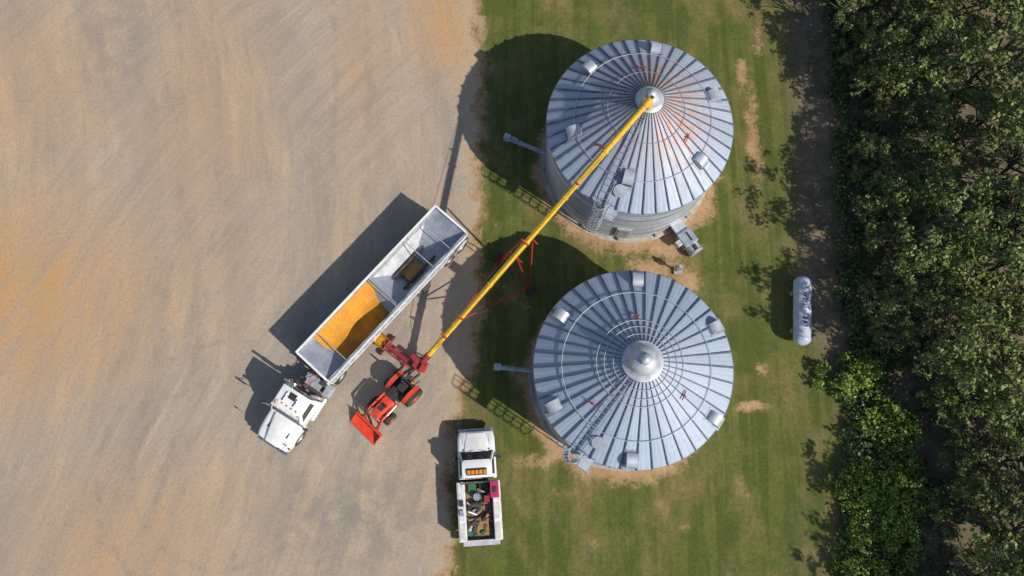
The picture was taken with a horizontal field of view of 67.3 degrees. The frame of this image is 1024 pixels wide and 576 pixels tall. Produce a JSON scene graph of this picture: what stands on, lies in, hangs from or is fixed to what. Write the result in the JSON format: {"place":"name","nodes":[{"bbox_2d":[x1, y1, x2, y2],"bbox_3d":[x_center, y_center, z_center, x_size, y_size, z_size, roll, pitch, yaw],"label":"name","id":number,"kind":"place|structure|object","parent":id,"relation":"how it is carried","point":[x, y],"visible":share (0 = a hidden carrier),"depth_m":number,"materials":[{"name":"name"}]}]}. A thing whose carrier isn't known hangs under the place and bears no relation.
{"place":"outdoors","nodes":[
{"label":"outdoors","id":0,"kind":"place"},
{"bbox_2d":[0,0,1023,575],"bbox_3d":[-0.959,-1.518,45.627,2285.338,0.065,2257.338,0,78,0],"label":"ground","id":1,"kind":"structure","parent":0,"point":[212,212],"depth_m":45.38,"materials":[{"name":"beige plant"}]},
{"bbox_2d":[253,360,353,455],"bbox_3d":[-11.533,5.795,42.577,2.960,2.908,6.862,31,80,6],"label":"semi truck","id":2,"kind":"object","parent":1,"relation":"on","point":[293,411],"visible":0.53,"depth_m":42.00,"materials":[{"name":"white paint"}]},
{"bbox_2d":[295,205,468,384],"bbox_3d":[-7.079,0.483,43.923,2.765,2.481,11.480,41,81,8],"label":"grain hopper trailer","id":3,"kind":"object","parent":1,"relation":"on","point":[335,345],"visible":1,"depth_m":43.55,"materials":[{"name":"metal"}]},
{"bbox_2d":[350,369,422,444],"bbox_3d":[-6.901,6.345,42.871,1.960,2.101,4.662,43,81,8],"label":"farm tractor","id":4,"kind":"object","parent":1,"relation":"on","point":[405,392],"visible":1,"depth_m":42.99,"materials":[{"name":"orange paint"}]},
{"bbox_2d":[452,427,502,546],"bbox_3d":[-1.826,10.811,41.899,2.660,2.122,6.250,-4,78,-1],"label":"service pickup truck","id":5,"kind":"object","parent":1,"relation":"on","point":[479,510],"visible":1,"depth_m":41.59,"materials":[{"name":"white paint"}]},
{"bbox_2d":[493,363,532,374],"bbox_3d":[0.202,4.612,43.708,2.506,1.167,0.480,5,78,1],"label":"unload auger tube","id":6,"kind":"object","parent":1,"relation":"on","point":[498,367],"visible":0.95,"depth_m":43.51,"materials":[{"name":"metal"}]},
{"bbox_2d":[373,95,654,375],"bbox_3d":[0.311,-1.834,40.719,18.526,9.731,3.567,-35,80,-7],"label":"grain auger","id":7,"kind":"object","parent":1,"relation":"on","point":[420,364],"visible":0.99,"depth_m":41.61,"materials":[{"name":"yellow paint"}]},
{"bbox_2d":[503,133,544,154],"bbox_3d":[0.883,-8.560,46.513,2.929,1.172,0.480,21,79,4],"label":"unload auger tube","id":8,"kind":"object","parent":1,"relation":"on","point":[509,138],"visible":0.96,"depth_m":46.32,"materials":[{"name":"metal"}]},
{"bbox_2d":[529,270,733,473],"bbox_3d":[6.146,4.200,39.737,10.400,9.280,10.400,0,78,0],"label":"grain bin","id":9,"kind":"object","parent":1,"relation":"on","point":[633,370],"visible":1,"depth_m":37.76,"materials":[{"name":"metal"}]},
{"bbox_2d":[540,39,733,242],"bbox_3d":[6.927,-8.528,42.451,10.400,9.280,10.732,0,78,0],"label":"grain bin","id":10,"kind":"object","parent":1,"relation":"on","point":[655,173],"visible":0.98,"depth_m":40.60,"materials":[{"name":"metal"}]},
{"bbox_2d":[614,227,631,237],"bbox_3d":[6.413,-3.171,44.571,0.850,1.600,0.140,6,78,1],"label":"access door","id":11,"kind":"structure","parent":10,"relation":"in","point":[620,232],"depth_m":44.27,"materials":[{"name":"metal"}]},
{"bbox_2d":[673,265,682,274],"bbox_3d":[9.780,-1.121,44.846,0.520,1.300,0.400,0,78,0],"label":"electrical service post","id":12,"kind":"object","parent":1,"relation":"on","point":[677,269],"visible":1,"depth_m":45.30,"materials":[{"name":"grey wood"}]},
{"bbox_2d":[670,219,702,257],"bbox_3d":[10.112,-2.882,45.400,1.230,0.970,2.217,-33,80,-7],"label":"aeration fan","id":13,"kind":"object","parent":1,"relation":"on","point":[686,238],"visible":1,"depth_m":45.06},
{"bbox_2d":[790,276,811,345],"bbox_3d":[16.660,1.305,44.231,1.020,1.480,4.040,4,78,1],"label":"propane tank","id":14,"kind":"object","parent":1,"relation":"on","point":[801,329],"visible":1,"depth_m":43.81,"materials":[{"name":"metal"}]},
{"bbox_2d":[832,350,848,371],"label":"green shrub","id":15,"kind":"object","parent":1,"relation":"on","point":[844,366],"visible":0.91,"depth_m":44.08,"materials":[{"name":"green plant"}]},
{"bbox_2d":[812,350,873,405],"bbox_3d":[18.697,5.203,43.215,3.281,1.972,3.012,-24,79,-5],"label":"green shrub","id":16,"kind":"object","parent":1,"relation":"on","point":[842,387],"visible":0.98,"depth_m":43.36,"materials":[{"name":"green plant"}]},
{"bbox_2d":[825,370,862,398],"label":"green shrub","id":17,"kind":"object","parent":1,"relation":"on","point":[835,393],"visible":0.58,"depth_m":43.76,"materials":[{"name":"green plant"}]},
{"bbox_2d":[836,387,859,408],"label":"green shrub","id":18,"kind":"object","parent":1,"relation":"on","point":[841,402],"visible":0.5,"depth_m":43.64,"materials":[{"name":"green plant"}]},
{"bbox_2d":[815,0,882,48],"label":"deciduous tree","id":19,"kind":"object","parent":1,"relation":"on","point":[840,16],"visible":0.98,"depth_m":45.64,"materials":[{"name":"green plant"}]},
{"bbox_2d":[831,468,875,514],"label":"green shrub","id":20,"kind":"object","parent":1,"relation":"on","point":[836,491],"visible":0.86,"depth_m":42.22,"materials":[{"name":"green plant"}]},
{"bbox_2d":[832,515,874,559],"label":"green shrub","id":21,"kind":"object","parent":1,"relation":"on","point":[862,540],"visible":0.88,"depth_m":41.63,"materials":[{"name":"green plant"}]},
{"bbox_2d":[843,507,863,525],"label":"green shrub","id":22,"kind":"object","parent":1,"relation":"on","point":[851,514],"visible":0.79,"depth_m":42.26,"materials":[{"name":"green plant"}]},
{"bbox_2d":[845,420,862,439],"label":"green shrub","id":23,"kind":"object","parent":1,"relation":"on","point":[851,425],"visible":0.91,"depth_m":43.25,"materials":[{"name":"green plant"}]},
{"bbox_2d":[843,450,872,471],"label":"green shrub","id":24,"kind":"object","parent":1,"relation":"on","point":[861,459],"visible":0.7,"depth_m":42.72,"materials":[{"name":"green plant"}]},
{"bbox_2d":[827,543,890,575],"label":"green shrub","id":25,"kind":"object","parent":1,"relation":"on","point":[853,561],"visible":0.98,"depth_m":41.34,"materials":[{"name":"green plant"}]},
{"bbox_2d":[846,352,873,370],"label":"green shrub","id":26,"kind":"object","parent":1,"relation":"on","point":[868,358],"visible":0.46,"depth_m":44.10,"materials":[{"name":"green plant"}]},
{"bbox_2d":[838,454,882,507],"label":"green shrub","id":27,"kind":"object","parent":1,"relation":"on","point":[857,473],"visible":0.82,"depth_m":42.25,"materials":[{"name":"green plant"}]},
{"bbox_2d":[839,500,881,541],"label":"green shrub","id":28,"kind":"object","parent":1,"relation":"on","point":[860,529],"visible":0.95,"depth_m":41.81,"materials":[{"name":"green plant"}]},
{"bbox_2d":[837,355,886,399],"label":"green shrub","id":29,"kind":"object","parent":1,"relation":"on","point":[864,367],"visible":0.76,"depth_m":43.29,"materials":[{"name":"green plant"}]},
{"bbox_2d":[851,449,877,472],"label":"green shrub","id":30,"kind":"object","parent":1,"relation":"on","point":[867,460],"visible":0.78,"depth_m":42.61,"materials":[{"name":"green plant"}]},
{"bbox_2d":[848,350,888,391],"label":"green shrub","id":31,"kind":"object","parent":1,"relation":"on","point":[874,363],"visible":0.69,"depth_m":43.64,"materials":[{"name":"green plant"}]},
{"bbox_2d":[843,131,896,183],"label":"deciduous tree","id":32,"kind":"object","parent":1,"relation":"on","point":[883,150],"visible":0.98,"depth_m":44.56,"materials":[{"name":"green plant"}]},
{"bbox_2d":[837,16,916,91],"bbox_3d":[21.398,-13.701,45.688,3.909,5.012,4.578,6,78,0],"label":"deciduous tree","id":33,"kind":"object","parent":1,"relation":"on","point":[848,59],"visible":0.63,"depth_m":45.53,"materials":[{"name":"green plant"}]},
{"bbox_2d":[862,525,904,566],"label":"green shrub","id":34,"kind":"object","parent":1,"relation":"on","point":[891,550],"visible":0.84,"depth_m":41.56,"materials":[{"name":"green plant"}]},
{"bbox_2d":[850,390,921,451],"bbox_3d":[21.102,7.119,43.005,3.789,1.573,3.485,-19,79,-4],"label":"green shrub","id":35,"kind":"object","parent":1,"relation":"on","point":[873,412],"visible":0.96,"depth_m":42.91,"materials":[{"name":"green plant"}]},
{"bbox_2d":[850,55,922,116],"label":"deciduous tree","id":36,"kind":"object","parent":1,"relation":"on","point":[892,92],"visible":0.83,"depth_m":44.51,"materials":[{"name":"green plant"}]},
{"bbox_2d":[850,170,923,228],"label":"deciduous tree","id":37,"kind":"object","parent":1,"relation":"on","point":[907,210],"visible":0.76,"depth_m":43.19,"materials":[{"name":"green plant"}]},
{"bbox_2d":[860,500,913,540],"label":"green shrub","id":38,"kind":"object","parent":1,"relation":"on","point":[884,523],"visible":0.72,"depth_m":41.60,"materials":[{"name":"green plant"}]},
{"bbox_2d":[864,557,909,575],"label":"green shrub","id":39,"kind":"object","parent":1,"relation":"on","point":[903,571],"visible":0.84,"depth_m":41.40,"materials":[{"name":"green plant"}]},
{"bbox_2d":[858,488,917,549],"bbox_3d":[20.393,12.412,41.944,3.615,1.601,3.236,29,81,9],"label":"green shrub","id":40,"kind":"object","parent":1,"relation":"on","point":[887,512],"visible":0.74,"depth_m":41.87,"materials":[{"name":"green plant"}]},
{"bbox_2d":[862,466,914,519],"bbox_3d":[20.770,11.042,42.144,3.129,1.865,3.023,-7,78,-2],"label":"green shrub","id":41,"kind":"object","parent":1,"relation":"on","point":[894,496],"visible":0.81,"depth_m":41.82,"materials":[{"name":"green plant"}]},
{"bbox_2d":[865,221,911,265],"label":"deciduous tree","id":42,"kind":"object","parent":1,"relation":"on","point":[891,242],"visible":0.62,"depth_m":43.54,"materials":[{"name":"green plant"}]},
{"bbox_2d":[873,520,904,551],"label":"green shrub","id":43,"kind":"object","parent":1,"relation":"on","point":[895,539],"visible":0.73,"depth_m":41.52,"materials":[{"name":"green plant"}]},
{"bbox_2d":[868,458,914,498],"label":"green shrub","id":44,"kind":"object","parent":1,"relation":"on","point":[884,474],"visible":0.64,"depth_m":42.15,"materials":[{"name":"green plant"}]},
{"bbox_2d":[866,308,918,351],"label":"deciduous tree","id":45,"kind":"object","parent":1,"relation":"on","point":[881,334],"visible":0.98,"depth_m":42.44,"materials":[{"name":"green plant"}]},
{"bbox_2d":[857,264,931,320],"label":"deciduous tree","id":46,"kind":"object","parent":1,"relation":"on","point":[889,303],"visible":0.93,"depth_m":42.26,"materials":[{"name":"green plant"}]},
{"bbox_2d":[866,407,929,457],"bbox_3d":[21.473,8.108,42.596,3.199,2.176,2.864,-28,76,-4],"label":"green shrub","id":47,"kind":"object","parent":1,"relation":"on","point":[891,435],"visible":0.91,"depth_m":42.54,"materials":[{"name":"green plant"}]},
{"bbox_2d":[876,439,924,478],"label":"green shrub","id":48,"kind":"object","parent":1,"relation":"on","point":[911,464],"visible":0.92,"depth_m":42.52,"materials":[{"name":"green plant"}]},
{"bbox_2d":[895,0,905,9],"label":"deciduous tree","id":49,"kind":"object","parent":1,"relation":"on","point":[899,7],"visible":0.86,"depth_m":45.16,"materials":[{"name":"green plant"}]},
{"bbox_2d":[877,514,925,568],"bbox_3d":[21.188,13.633,41.612,2.779,1.751,3.104,-22,81,-5],"label":"green shrub","id":50,"kind":"object","parent":1,"relation":"on","point":[912,538],"visible":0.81,"depth_m":41.55,"materials":[{"name":"green plant"}]},
{"bbox_2d":[875,493,927,553],"bbox_3d":[21.116,12.619,42.009,3.223,1.402,3.133,-19,79,-4],"label":"green shrub","id":51,"kind":"object","parent":1,"relation":"on","point":[908,514],"visible":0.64,"depth_m":41.73,"materials":[{"name":"green plant"}]},
{"bbox_2d":[883,410,921,452],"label":"green shrub","id":52,"kind":"object","parent":1,"relation":"on","point":[905,436],"visible":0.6,"depth_m":42.89,"materials":[{"name":"green plant"}]},
{"bbox_2d":[890,544,916,567],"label":"green shrub","id":53,"kind":"object","parent":1,"relation":"on","point":[905,554],"visible":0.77,"depth_m":41.67,"materials":[{"name":"green plant"}]},
{"bbox_2d":[889,543,920,574],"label":"green shrub","id":54,"kind":"object","parent":1,"relation":"on","point":[916,564],"visible":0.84,"depth_m":41.54,"materials":[{"name":"green plant"}]},
{"bbox_2d":[896,415,914,439],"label":"green shrub","id":55,"kind":"object","parent":1,"relation":"on","point":[907,431],"visible":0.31,"depth_m":42.93,"materials":[{"name":"green plant"}]},
{"bbox_2d":[873,455,941,517],"bbox_3d":[21.581,10.863,42.249,3.479,1.721,3.573,-23,79,-5],"label":"green shrub","id":56,"kind":"object","parent":1,"relation":"on","point":[931,496],"visible":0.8,"depth_m":42.00,"materials":[{"name":"green plant"}]},
{"bbox_2d":[864,77,959,160],"bbox_3d":[23.396,-9.633,44.763,4.121,5.111,4.123,-24,79,-5],"label":"deciduous tree","id":57,"kind":"object","parent":1,"relation":"on","point":[934,123],"visible":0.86,"depth_m":44.03,"materials":[{"name":"green plant"}]},
{"bbox_2d":[900,495,923,519],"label":"green shrub","id":58,"kind":"object","parent":1,"relation":"on","point":[912,509],"visible":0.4,"depth_m":42.30,"materials":[{"name":"green plant"}]},
{"bbox_2d":[867,0,959,73],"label":"deciduous tree","id":59,"kind":"object","parent":1,"relation":"on","point":[930,48],"visible":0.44,"depth_m":44.58,"materials":[{"name":"green plant"}]},
{"bbox_2d":[820,0,1023,575],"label":"forest undergrowth","id":60,"kind":"object","parent":1,"relation":"on","point":[840,178],"visible":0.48,"depth_m":44.86,"materials":[{"name":"green plant"}]},
{"bbox_2d":[869,130,975,208],"bbox_3d":[23.120,-6.325,43.501,5.003,6.215,4.830,11,78,2],"label":"deciduous tree","id":61,"kind":"object","parent":1,"relation":"on","point":[923,191],"visible":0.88,"depth_m":42.58,"materials":[{"name":"green plant"}]},
{"bbox_2d":[861,7,988,122],"bbox_3d":[23.803,-13.141,44.539,5.958,7.058,5.849,-28,79,-6],"label":"deciduous tree","id":62,"kind":"object","parent":1,"relation":"on","point":[927,62],"visible":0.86,"depth_m":42.96,"materials":[{"name":"green plant"}]},
{"bbox_2d":[889,0,962,37],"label":"deciduous tree","id":63,"kind":"object","parent":1,"relation":"on","point":[895,15],"visible":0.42,"depth_m":45.00,"materials":[{"name":"green plant"}]},
{"bbox_2d":[890,219,988,314],"bbox_3d":[23.216,-0.741,42.335,4.985,6.196,4.936,37,79,5],"label":"deciduous tree","id":64,"kind":"object","parent":1,"relation":"on","point":[960,266],"visible":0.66,"depth_m":41.38,"materials":[{"name":"green plant"}]},
{"bbox_2d":[862,157,1018,273],"bbox_3d":[22.528,-3.177,41.695,6.284,8.455,6.608,36,80,4],"label":"deciduous tree","id":65,"kind":"object","parent":1,"relation":"on","point":[954,209],"visible":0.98,"depth_m":40.01,"materials":[{"name":"green plant"}]},
{"bbox_2d":[902,269,998,367],"bbox_3d":[23.994,1.965,41.851,5.825,5.989,4.973,-31,80,-4],"label":"deciduous tree","id":66,"kind":"object","parent":1,"relation":"on","point":[934,326],"visible":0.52,"depth_m":41.01,"materials":[{"name":"green plant"}]},
{"bbox_2d":[905,0,1023,149],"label":"deciduous tree","id":67,"kind":"object","parent":1,"relation":"on","point":[999,53],"visible":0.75,"depth_m":42.18,"materials":[{"name":"green plant"}]},
{"bbox_2d":[905,0,1023,63],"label":"deciduous tree","id":68,"kind":"object","parent":1,"relation":"on","point":[969,18],"visible":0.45,"depth_m":43.87,"materials":[{"name":"green plant"}]},
{"bbox_2d":[915,351,1016,434],"bbox_3d":[24.125,5.649,41.302,4.112,5.509,4.097,-26,79,-5],"label":"deciduous tree","id":69,"kind":"object","parent":1,"relation":"on","point":[963,409],"visible":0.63,"depth_m":40.73,"materials":[{"name":"green plant"}]},
{"bbox_2d":[911,282,1023,425],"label":"deciduous tree","id":70,"kind":"object","parent":1,"relation":"on","point":[966,385],"visible":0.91,"depth_m":38.10,"materials":[{"name":"green plant"}]},
{"bbox_2d":[928,69,1023,176],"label":"deciduous tree","id":71,"kind":"object","parent":1,"relation":"on","point":[971,132],"visible":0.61,"depth_m":43.66,"materials":[{"name":"green plant"}]},
{"bbox_2d":[930,477,1023,560],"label":"deciduous tree","id":72,"kind":"object","parent":1,"relation":"on","point":[977,510],"visible":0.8,"depth_m":39.52,"materials":[{"name":"green plant"}]},
{"bbox_2d":[935,428,1023,498],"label":"deciduous tree","id":73,"kind":"object","parent":1,"relation":"on","point":[993,466],"visible":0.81,"depth_m":39.87,"materials":[{"name":"green plant"}]},
{"bbox_2d":[936,95,1023,241],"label":"deciduous tree","id":74,"kind":"object","parent":1,"relation":"on","point":[999,155],"visible":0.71,"depth_m":41.10,"materials":[{"name":"green plant"}]},
{"bbox_2d":[937,294,1023,395],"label":"deciduous tree","id":75,"kind":"object","parent":1,"relation":"on","point":[999,374],"visible":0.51,"depth_m":39.32,"materials":[{"name":"green plant"}]},
{"bbox_2d":[941,146,1023,289],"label":"deciduous tree","id":76,"kind":"object","parent":1,"relation":"on","point":[1015,181],"visible":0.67,"depth_m":40.26,"materials":[{"name":"green plant"}]},
{"bbox_2d":[942,195,1023,334],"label":"deciduous tree","id":77,"kind":"object","parent":1,"relation":"on","point":[976,297],"visible":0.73,"depth_m":40.42,"materials":[{"name":"green plant"}]},
{"bbox_2d":[947,536,1023,575],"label":"deciduous tree","id":78,"kind":"object","parent":1,"relation":"on","point":[971,554],"visible":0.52,"depth_m":38.55,"materials":[{"name":"green plant"}]},
{"bbox_2d":[955,412,1023,515],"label":"deciduous tree","id":79,"kind":"object","parent":1,"relation":"on","point":[1005,429],"visible":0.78,"depth_m":39.84,"materials":[{"name":"green plant"}]},
{"bbox_2d":[960,473,1023,575],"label":"deciduous tree","id":80,"kind":"object","parent":1,"relation":"on","point":[1018,540],"visible":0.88,"depth_m":37.37,"materials":[{"name":"green plant"}]},
{"bbox_2d":[968,3,1023,109],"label":"deciduous tree","id":81,"kind":"object","parent":1,"relation":"on","point":[1003,22],"visible":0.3,"depth_m":45.00,"materials":[{"name":"green plant"}]},
{"bbox_2d":[973,163,1023,240],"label":"deciduous tree","id":82,"kind":"object","parent":1,"relation":"on","point":[1010,199],"visible":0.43,"depth_m":40.92,"materials":[{"name":"green plant"}]},
{"bbox_2d":[977,354,1023,449],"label":"deciduous tree","id":83,"kind":"object","parent":1,"relation":"on","point":[993,407],"visible":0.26,"depth_m":40.01,"materials":[{"name":"green plant"}]},
{"bbox_2d":[987,558,1021,575],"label":"deciduous tree","id":84,"kind":"object","parent":1,"relation":"on","point":[1007,568],"visible":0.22,"depth_m":39.03,"materials":[{"name":"green plant"}]},
{"bbox_2d":[986,56,1023,152],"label":"deciduous tree","id":85,"kind":"object","parent":1,"relation":"on","point":[1015,64],"visible":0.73,"depth_m":40.70,"materials":[{"name":"green plant"}]},
{"bbox_2d":[994,0,1023,27],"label":"deciduous tree","id":86,"kind":"object","parent":1,"relation":"on","point":[1009,18],"visible":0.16,"depth_m":45.84,"materials":[{"name":"green plant"}]}
]}

